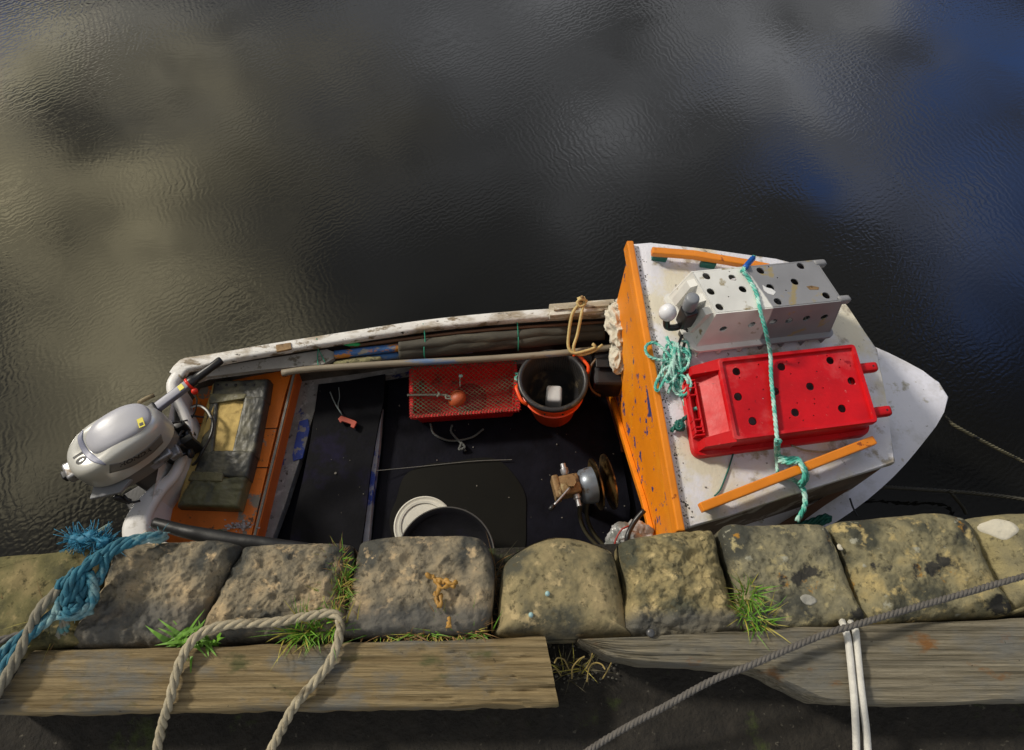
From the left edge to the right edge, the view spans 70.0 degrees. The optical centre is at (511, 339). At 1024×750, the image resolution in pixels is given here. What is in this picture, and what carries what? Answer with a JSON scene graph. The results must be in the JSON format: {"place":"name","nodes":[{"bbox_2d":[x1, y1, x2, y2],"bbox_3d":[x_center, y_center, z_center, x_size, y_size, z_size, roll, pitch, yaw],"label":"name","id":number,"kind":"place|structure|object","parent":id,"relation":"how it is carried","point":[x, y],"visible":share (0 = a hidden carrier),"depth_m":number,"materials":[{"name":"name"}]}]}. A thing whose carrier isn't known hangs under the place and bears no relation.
{"place":"outdoors","nodes":[
{"label":"outdoors","id":0,"kind":"place"},
{"bbox_2d":[0,0,1023,556],"bbox_3d":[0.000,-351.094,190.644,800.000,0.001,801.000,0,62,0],"label":"water","id":1,"kind":"structure","parent":0,"point":[184,178],"depth_m":4.49,"materials":[{"name":"black liquid"}]},
{"bbox_2d":[122,241,947,542],"bbox_3d":[0.134,0.373,3.137,3.461,1.510,1.276,0,62,0],"label":"fishing boat","id":2,"kind":"object","parent":1,"relation":"on","point":[847,476],"visible":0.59,"depth_m":3.03,"materials":[{"name":"orange paint"}]},
{"bbox_2d":[60,357,223,509],"bbox_3d":[-1.507,0.511,3.356,0.306,1.015,0.729,28,66,14],"label":"outboard motor","id":3,"kind":"object","parent":2,"relation":"attached to","point":[117,451],"visible":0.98,"depth_m":2.92,"materials":[{"name":"silver metal"}]},
{"bbox_2d":[178,379,272,511],"bbox_3d":[-1.301,0.464,3.329,0.315,0.083,0.624,0,62,0],"label":"seat cushion","id":4,"kind":"object","parent":2,"relation":"on","point":[220,475],"visible":0.93,"depth_m":3.29,"materials":[{"name":"green plastic"}]},
{"bbox_2d":[151,517,311,547],"bbox_3d":[-1.068,0.804,2.920,0.769,0.091,0.072,8,62,4],"label":"rubber hose","id":5,"kind":"object","parent":2,"relation":"on","point":[194,533],"visible":0.58,"depth_m":2.90,"materials":[{"name":"black rubber"}]},
{"bbox_2d":[224,519,259,531],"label":"paint flakes","id":6,"kind":"object","parent":2,"relation":"on","point":[243,525],"visible":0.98,"depth_m":3.18,"materials":[{"name":"grey paint"}]},
{"bbox_2d":[316,338,325,364],"bbox_3d":[-0.893,0.057,3.386,0.038,0.075,0.112,-10,63,-5],"label":"twine tie","id":7,"kind":"object","parent":2,"relation":"on","point":[317,356],"visible":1,"depth_m":3.40,"materials":[{"name":"fabric"}]},
{"bbox_2d":[290,374,385,551],"bbox_3d":[-0.803,0.547,3.433,0.333,0.020,0.862,2,62,1],"label":"floor mat","id":8,"kind":"object","parent":2,"relation":"on","point":[324,510],"visible":0.89,"depth_m":3.40,"materials":[{"name":"black rubber"}]},
{"bbox_2d":[330,387,341,414],"bbox_3d":[-0.853,0.300,3.535,0.049,0.010,0.149,-11,63,-6],"label":"snagged line","id":9,"kind":"object","parent":8,"relation":"on","point":[338,401],"visible":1,"depth_m":3.54,"materials":[{"name":"grey fabric"}]},
{"bbox_2d":[338,416,356,428],"bbox_3d":[-0.784,0.389,3.481,0.092,0.012,0.036,21,64,11],"label":"red bracket","id":10,"kind":"object","parent":8,"relation":"on","point":[353,423],"visible":1,"depth_m":3.48,"materials":[{"name":"plastic"}]},
{"bbox_2d":[344,343,359,346],"bbox_3d":[-0.745,0.022,3.414,0.086,0.014,0.019,0,62,0],"label":"green scrap","id":11,"kind":"object","parent":2,"relation":"on","point":[354,344],"visible":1,"depth_m":3.41,"materials":[{"name":"green plastic"}]},
{"bbox_2d":[333,356,381,363],"bbox_3d":[-0.725,0.102,3.434,0.224,0.040,0.043,-7,62,-4],"label":"mossy stick","id":12,"kind":"object","parent":2,"relation":"on","point":[364,359],"visible":0.62,"depth_m":3.42,"materials":[{"name":"beige wood"}]},
{"bbox_2d":[334,343,397,358],"bbox_3d":[-0.509,0.034,3.453,0.650,0.051,0.041,-7,62,-4],"label":"oar","id":13,"kind":"object","parent":2,"relation":"on","point":[364,351],"visible":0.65,"depth_m":3.42,"materials":[{"name":"blue wood"}]},
{"bbox_2d":[363,352,472,360],"bbox_3d":[-0.486,0.072,3.473,0.599,0.034,0.045,-6,62,-3],"label":"oar","id":14,"kind":"object","parent":2,"relation":"on","point":[389,356],"visible":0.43,"depth_m":3.46,"materials":[{"name":"blue paint"}]},
{"bbox_2d":[376,459,511,470],"bbox_3d":[-0.317,0.585,3.448,0.636,0.040,0.016,-5,62,-3],"label":"twine","id":15,"kind":"object","parent":2,"relation":"on","point":[441,464],"visible":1,"depth_m":3.46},
{"bbox_2d":[281,344,611,375],"bbox_3d":[-0.285,0.093,3.399,1.555,0.042,0.044,-4,62,-2],"label":"pole","id":16,"kind":"object","parent":2,"relation":"on","point":[420,362],"visible":0.91,"depth_m":3.39,"materials":[{"name":"grey wood"}]},
{"bbox_2d":[401,506,494,547],"bbox_3d":[-0.280,0.951,3.164,0.418,0.180,0.418,0,62,0],"label":"black tub","id":17,"kind":"object","parent":2,"relation":"on","point":[447,521],"visible":0.39,"depth_m":3.16,"materials":[{"name":"plastic"}]},
{"bbox_2d":[372,380,629,546],"bbox_3d":[-0.043,0.584,3.488,1.181,0.012,0.937,0,62,0],"label":"floor mat","id":18,"kind":"object","parent":2,"relation":"on","point":[524,440],"visible":0.41,"depth_m":3.50,"materials":[{"name":"black rubber"}]},
{"bbox_2d":[394,496,445,536],"bbox_3d":[-0.397,0.837,3.292,0.268,0.024,0.268,0,62,0],"label":"round lid","id":19,"kind":"object","parent":18,"relation":"on","point":[409,511],"visible":0.37,"depth_m":3.32,"materials":[{"name":"beige plastic"}]},
{"bbox_2d":[429,423,483,451],"bbox_3d":[-0.272,0.470,3.509,0.266,0.045,0.120,4,62,2],"label":"dark rope","id":20,"kind":"object","parent":18,"relation":"on","point":[462,444],"visible":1,"depth_m":3.52,"materials":[{"name":"grey fabric"}]},
{"bbox_2d":[390,458,525,547],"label":"puddle","id":21,"kind":"object","parent":18,"relation":"on","point":[493,508],"visible":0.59,"depth_m":3.41,"materials":[{"name":"liquid"}]},
{"bbox_2d":[409,360,520,422],"bbox_3d":[-0.230,0.262,3.555,0.528,0.147,0.274,-4,62,-2],"label":"bait tray","id":22,"kind":"object","parent":18,"relation":"on","point":[487,389],"visible":0.94,"depth_m":3.56,"materials":[{"name":"red plastic"}]},
{"bbox_2d":[407,392,451,399],"bbox_3d":[-0.376,0.267,3.480,0.245,0.036,0.044,7,62,4],"label":"tray cord","id":23,"kind":"object","parent":22,"relation":"attached to","point":[445,395],"visible":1,"depth_m":3.47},
{"bbox_2d":[448,390,465,407],"bbox_3d":[-0.264,0.283,3.502,0.089,0.083,0.086,0,62,0],"label":"net float","id":24,"kind":"object","parent":22,"relation":"in","point":[458,397],"visible":0.97,"depth_m":3.47,"materials":[{"name":"plastic"}]},
{"bbox_2d":[515,350,589,426],"bbox_3d":[0.186,0.248,3.477,0.349,0.312,0.327,0,62,0],"label":"bucket","id":25,"kind":"object","parent":18,"relation":"on","point":[568,374],"visible":0.91,"depth_m":3.45,"materials":[{"name":"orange plastic"}]},
{"bbox_2d":[545,386,561,406],"bbox_3d":[0.199,0.283,3.508,0.077,0.140,0.087,0,62,0],"label":"plastic container","id":26,"kind":"object","parent":25,"relation":"in","point":[553,397],"visible":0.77,"depth_m":3.45,"materials":[{"name":"white plastic"}]},
{"bbox_2d":[548,454,617,544],"bbox_3d":[0.301,0.726,3.191,0.304,0.390,0.410,0,62,0],"label":"pot hauler","id":27,"kind":"object","parent":18,"relation":"on","point":[591,484],"visible":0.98,"depth_m":3.10,"materials":[{"name":"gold metal"}]},
{"bbox_2d":[398,322,604,359],"bbox_3d":[-0.049,-0.018,3.467,0.977,0.150,0.138,-5,62,-3],"label":"canvas roll","id":28,"kind":"object","parent":2,"relation":"on","point":[425,347],"visible":0.93,"depth_m":3.44,"materials":[{"name":"grey fabric"}]},
{"bbox_2d":[566,296,602,355],"bbox_3d":[0.309,-0.058,3.376,0.164,0.161,0.231,-21,64,-11],"label":"cord loop","id":29,"kind":"object","parent":2,"relation":"on","point":[593,349],"visible":1,"depth_m":3.37,"materials":[{"name":"beige fabric"}]},
{"bbox_2d":[590,352,621,396],"bbox_3d":[0.449,0.158,3.457,0.140,0.186,0.170,0,62,0],"label":"black box","id":30,"kind":"object","parent":2,"relation":"on","point":[606,381],"visible":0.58,"depth_m":3.39,"materials":[{"name":"plastic"}]},
{"bbox_2d":[588,358,600,396],"bbox_3d":[0.379,0.180,3.421,0.058,0.139,0.142,-10,62,-5],"label":"hose","id":31,"kind":"object","parent":30,"relation":"attached to","point":[590,386],"visible":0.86,"depth_m":3.41,"materials":[{"name":"rubber"}]},
{"bbox_2d":[604,299,622,374],"bbox_3d":[0.509,-0.022,3.358,0.170,0.190,0.347,0,62,0],"label":"rag","id":32,"kind":"object","parent":2,"relation":"on","point":[612,327],"visible":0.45,"depth_m":3.32,"materials":[{"name":"beige fabric"}]},
{"bbox_2d":[604,519,653,543],"bbox_3d":[0.470,0.798,2.860,0.223,0.160,0.183,0,62,0],"label":"plastic bag","id":33,"kind":"object","parent":2,"relation":"on","point":[641,529],"visible":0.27,"depth_m":2.84,"materials":[{"name":"plastic"}]},
{"bbox_2d":[614,525,628,543],"bbox_3d":[0.412,0.754,2.798,0.026,0.037,0.114,33,67,16],"label":"red wire","id":34,"kind":"object","parent":33,"relation":"on","point":[619,532],"visible":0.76,"depth_m":2.79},
{"bbox_2d":[624,508,645,540],"bbox_3d":[0.463,0.719,2.789,0.038,0.056,0.165,25,65,13],"label":"black hose","id":35,"kind":"object","parent":33,"relation":"on","point":[638,516],"visible":0.79,"depth_m":2.79,"materials":[{"name":"plastic"}]},
{"bbox_2d":[635,246,693,528],"bbox_3d":[0.557,0.124,2.712,0.041,0.007,1.152,-3,62,-2],"label":"grime","id":36,"kind":"object","parent":2,"relation":"on","point":[665,400],"visible":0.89,"depth_m":2.65,"materials":[{"name":"paint"}]},
{"bbox_2d":[644,336,697,410],"bbox_3d":[0.581,0.117,2.676,0.185,0.072,0.307,0,62,0],"label":"teal coil","id":37,"kind":"object","parent":2,"relation":"on","point":[677,362],"visible":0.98,"depth_m":2.67,"materials":[{"name":"fabric"}]},
{"bbox_2d":[670,415,686,431],"bbox_3d":[0.602,0.295,2.595,0.045,0.033,0.095,32,67,16],"label":"rope knot","id":38,"kind":"object","parent":2,"relation":"on","point":[679,425],"visible":1,"depth_m":2.58,"materials":[{"name":"teal fabric"}]},
{"bbox_2d":[714,454,733,495],"bbox_3d":[0.740,0.469,2.538,0.015,0.013,0.179,27,65,13],"label":"loose twine","id":39,"kind":"object","parent":2,"relation":"on","point":[725,476],"visible":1,"depth_m":2.54,"materials":[{"name":"teal fabric"}]},
{"bbox_2d":[663,259,850,356],"bbox_3d":[0.915,-0.124,2.754,0.636,0.288,0.258,-9,62,-5],"label":"fish crate","id":40,"kind":"object","parent":2,"relation":"on","point":[800,290],"visible":0.98,"depth_m":2.68,"materials":[{"name":"white plastic"}]},
{"bbox_2d":[740,255,781,456],"bbox_3d":[0.894,0.016,2.650,0.127,0.241,0.802,0,62,0],"label":"lashing line","id":41,"kind":"object","parent":40,"relation":"attached to","point":[765,331],"visible":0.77,"depth_m":2.60,"materials":[{"name":"teal fabric"}]},
{"bbox_2d":[742,255,755,269],"bbox_3d":[0.890,-0.290,2.744,0.022,0.109,0.140,31,66,15],"label":"blue tape","id":42,"kind":"object","parent":41,"relation":"attached to","point":[749,261],"visible":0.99,"depth_m":2.72,"materials":[{"name":"blue plastic"}]},
{"bbox_2d":[680,344,891,458],"bbox_3d":[0.992,0.210,2.658,0.784,0.170,0.340,-8,62,-4],"label":"fish crate","id":43,"kind":"object","parent":2,"relation":"on","point":[718,423],"visible":0.96,"depth_m":2.61,"materials":[{"name":"red plastic"}]},
{"bbox_2d":[774,439,809,522],"bbox_3d":[0.978,0.475,2.512,0.091,0.178,0.260,-18,63,-9],"label":"knotted line","id":44,"kind":"object","parent":2,"relation":"attached to","point":[801,483],"visible":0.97,"depth_m":2.52,"materials":[{"name":"teal fabric"}]},
{"bbox_2d":[795,513,831,525],"bbox_3d":[1.157,0.714,2.839,0.183,0.039,0.041,-15,63,-8],"label":"dark teal line","id":45,"kind":"object","parent":2,"relation":"on","point":[824,519],"visible":0.68,"depth_m":2.83,"materials":[{"name":"fabric"}]},
{"bbox_2d":[791,445,836,452],"bbox_3d":[1.076,0.389,2.601,0.171,0.033,0.020,2,62,1],"label":"beige rope","id":46,"kind":"object","parent":2,"relation":"on","point":[813,450],"visible":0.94,"depth_m":2.60,"materials":[{"name":"beige fabric"}]},
{"bbox_2d":[881,485,1023,514],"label":"bow line","id":47,"kind":"object","parent":2,"relation":"attached to","point":[952,492],"visible":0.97,"depth_m":3.25,"materials":[{"name":"fabric"}]},
{"bbox_2d":[943,414,1023,463],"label":"bow line","id":48,"kind":"object","parent":2,"relation":"attached to","point":[951,423],"visible":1,"depth_m":3.18,"materials":[{"name":"fabric"}]},
{"bbox_2d":[0,544,1023,749],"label":"earth bed","id":49,"kind":"object","parent":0,"point":[739,711],"visible":0.33,"depth_m":1.52,"materials":[{"name":"soil"}]},
{"bbox_2d":[0,546,110,658],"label":"coping stone","id":50,"kind":"object","parent":49,"relation":"on","point":[20,589],"visible":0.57,"depth_m":1.54,"materials":[{"name":"stone"}]},
{"bbox_2d":[0,631,19,643],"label":"grey rope","id":51,"kind":"object","parent":50,"relation":"on","point":[4,638],"visible":0.34,"depth_m":1.48,"materials":[{"name":"grey fabric"}]},
{"bbox_2d":[0,579,74,662],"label":"dry weed","id":52,"kind":"object","parent":50,"relation":"on","point":[40,633],"visible":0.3,"depth_m":1.49,"materials":[{"name":"brown plant"}]},
{"bbox_2d":[0,523,169,675],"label":"mooring rope","id":53,"kind":"object","parent":50,"relation":"on","point":[78,597],"visible":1,"depth_m":1.47,"materials":[{"name":"blue fabric"}]},
{"bbox_2d":[55,620,70,638],"bbox_3d":[-0.918,0.592,1.496,0.030,0.071,0.076,22,64,11],"label":"rope tail","id":54,"kind":"object","parent":53,"relation":"hanging from","point":[63,627],"visible":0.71,"depth_m":1.48},
{"bbox_2d":[53,519,125,556],"bbox_3d":[-0.902,0.433,1.568,0.169,0.058,0.100,0,62,0],"label":"frayed rope end","id":55,"kind":"object","parent":50,"relation":"on","point":[97,537],"visible":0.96,"depth_m":1.56,"materials":[{"name":"blue fabric"}]},
{"bbox_2d":[98,523,112,532],"bbox_3d":[-0.952,0.443,1.701,0.110,0.186,0.019,41,69,19],"label":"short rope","id":56,"kind":"object","parent":50,"relation":"attached to","point":[103,527],"visible":0.42,"depth_m":1.71,"materials":[{"name":"grey fabric"}]},
{"bbox_2d":[74,540,243,649],"bbox_3d":[-0.757,0.561,1.598,0.321,0.171,0.226,0,62,0],"label":"coping stone","id":57,"kind":"object","parent":49,"relation":"on","point":[181,585],"visible":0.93,"depth_m":1.54,"materials":[{"name":"stone"}]},
{"bbox_2d":[145,609,224,672],"bbox_3d":[-0.668,0.609,1.500,0.169,0.040,0.123,18,64,10],"label":"weed plant","id":58,"kind":"object","parent":57,"relation":"on","point":[181,638],"visible":0.65,"depth_m":1.49,"materials":[{"name":"green plant"}]},
{"bbox_2d":[0,636,558,716],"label":"timber baulk","id":59,"kind":"object","parent":49,"relation":"on","point":[503,673],"visible":0.92,"depth_m":1.45,"materials":[{"name":"brown wood"}]},
{"bbox_2d":[0,588,61,697],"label":"mooring rope","id":60,"kind":"object","parent":59,"relation":"on","point":[21,648],"visible":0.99,"depth_m":1.45,"materials":[{"name":"beige fabric"}]},
{"bbox_2d":[152,608,344,749],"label":"looped rope","id":61,"kind":"object","parent":59,"relation":"on","point":[306,690],"visible":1,"depth_m":1.45,"materials":[{"name":"beige fabric"}]},
{"bbox_2d":[203,543,357,646],"bbox_3d":[-0.494,0.557,1.595,0.328,0.181,0.213,0,62,0],"label":"coping stone","id":62,"kind":"object","parent":49,"relation":"on","point":[263,581],"visible":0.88,"depth_m":1.53,"materials":[{"name":"stone"}]},
{"bbox_2d":[253,593,360,668],"bbox_3d":[-0.417,0.602,1.495,0.227,0.095,0.154,0,62,0],"label":"grass tuft","id":63,"kind":"object","parent":62,"relation":"on","point":[296,636],"visible":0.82,"depth_m":1.49,"materials":[{"name":"green plant"}]},
{"bbox_2d":[344,536,494,641],"bbox_3d":[-0.200,0.548,1.606,0.325,0.170,0.211,0,62,0],"label":"coping stone","id":64,"kind":"object","parent":49,"relation":"on","point":[397,588],"visible":0.98,"depth_m":1.54,"materials":[{"name":"stone"}]},
{"bbox_2d":[306,533,361,624],"bbox_3d":[-0.371,0.513,1.558,0.124,0.068,0.195,0,62,0],"label":"grass tuft","id":65,"kind":"object","parent":64,"relation":"on","point":[344,585],"visible":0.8,"depth_m":1.54,"materials":[{"name":"green plant"}]},
{"bbox_2d":[343,597,501,643],"bbox_3d":[-0.189,0.604,1.518,0.343,0.052,0.140,0,62,0],"label":"moss fringe","id":66,"kind":"object","parent":64,"relation":"on","point":[446,637],"visible":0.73,"depth_m":1.51,"materials":[{"name":"green plant"}]},
{"bbox_2d":[425,572,457,628],"bbox_3d":[-0.133,0.532,1.513,0.059,0.021,0.124,-18,64,-10],"label":"dried seaweed","id":67,"kind":"object","parent":64,"relation":"on","point":[439,582],"visible":1,"depth_m":1.52,"materials":[{"name":"plant"}]},
{"bbox_2d":[487,536,516,636],"bbox_3d":[-0.031,0.552,1.616,0.165,0.069,0.245,0,62,0],"label":"dry weed","id":68,"kind":"object","parent":49,"relation":"on","point":[497,588],"visible":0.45,"depth_m":1.61,"materials":[{"name":"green plant"}]},
{"bbox_2d":[494,538,630,643],"bbox_3d":[0.110,0.548,1.605,0.296,0.170,0.214,0,62,0],"label":"coping stone","id":69,"kind":"object","parent":49,"relation":"on","point":[560,590],"visible":0.96,"depth_m":1.53,"materials":[{"name":"stone"}]},
{"bbox_2d":[551,637,617,694],"bbox_3d":[0.132,0.682,1.526,0.172,0.065,0.110,-19,64,-10],"label":"dry weed","id":70,"kind":"object","parent":49,"relation":"on","point":[566,670],"visible":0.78,"depth_m":1.53,"materials":[{"name":"brown plant"}]},
{"bbox_2d":[552,653,611,681],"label":"curled stems","id":71,"kind":"object","parent":70,"relation":"on","point":[586,667],"visible":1,"depth_m":1.49,"materials":[{"name":"plant"}]},
{"bbox_2d":[614,530,742,636],"bbox_3d":[0.359,0.539,1.605,0.262,0.180,0.234,0,62,0],"label":"coping stone","id":72,"kind":"object","parent":49,"relation":"on","point":[672,583],"visible":0.91,"depth_m":1.54,"materials":[{"name":"stone"}]},
{"bbox_2d":[646,629,654,636],"bbox_3d":[0.282,0.597,1.489,0.017,0.013,0.017,0,62,0],"label":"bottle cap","id":73,"kind":"object","parent":72,"relation":"on","point":[650,632],"visible":1,"depth_m":1.49,"materials":[{"name":"grey metal"}]},
{"bbox_2d":[714,524,864,631],"bbox_3d":[0.600,0.533,1.616,0.279,0.166,0.231,0,62,0],"label":"coping stone","id":74,"kind":"object","parent":49,"relation":"on","point":[801,564],"visible":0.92,"depth_m":1.55,"materials":[{"name":"stone"}]},
{"bbox_2d":[724,573,790,648],"bbox_3d":[0.502,0.566,1.521,0.139,0.083,0.156,0,62,0],"label":"grass tuft","id":75,"kind":"object","parent":74,"relation":"on","point":[748,609],"visible":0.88,"depth_m":1.51,"materials":[{"name":"green plant"}]},
{"bbox_2d":[576,618,1023,706],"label":"timber baulk","id":76,"kind":"object","parent":49,"relation":"on","point":[921,664],"visible":0.98,"depth_m":1.47,"materials":[{"name":"grey wood"}]},
{"bbox_2d":[584,573,1023,749],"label":"hawser","id":77,"kind":"object","parent":76,"relation":"on","point":[674,701],"visible":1,"depth_m":1.45,"materials":[{"name":"grey fabric"}]},
{"bbox_2d":[839,619,871,749],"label":"white cord","id":78,"kind":"object","parent":76,"relation":"attached to","point":[857,675],"visible":0.92,"depth_m":1.43,"materials":[{"name":"white fabric"}]},
{"bbox_2d":[825,513,1010,624],"bbox_3d":[0.879,0.514,1.624,0.340,0.169,0.228,-4,62,-2],"label":"coping stone","id":79,"kind":"object","parent":49,"relation":"on","point":[891,563],"visible":0.89,"depth_m":1.56,"materials":[{"name":"stone"}]},
{"bbox_2d":[965,514,1023,619],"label":"coping stone","id":80,"kind":"object","parent":49,"relation":"on","point":[1000,539],"visible":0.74,"depth_m":1.59,"materials":[{"name":"stone"}]},
{"bbox_2d":[488,578,618,683],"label":"gravel","id":81,"kind":"structure","parent":0,"point":[592,679],"depth_m":1.56,"materials":[{"name":"brown gravel"}]}
]}

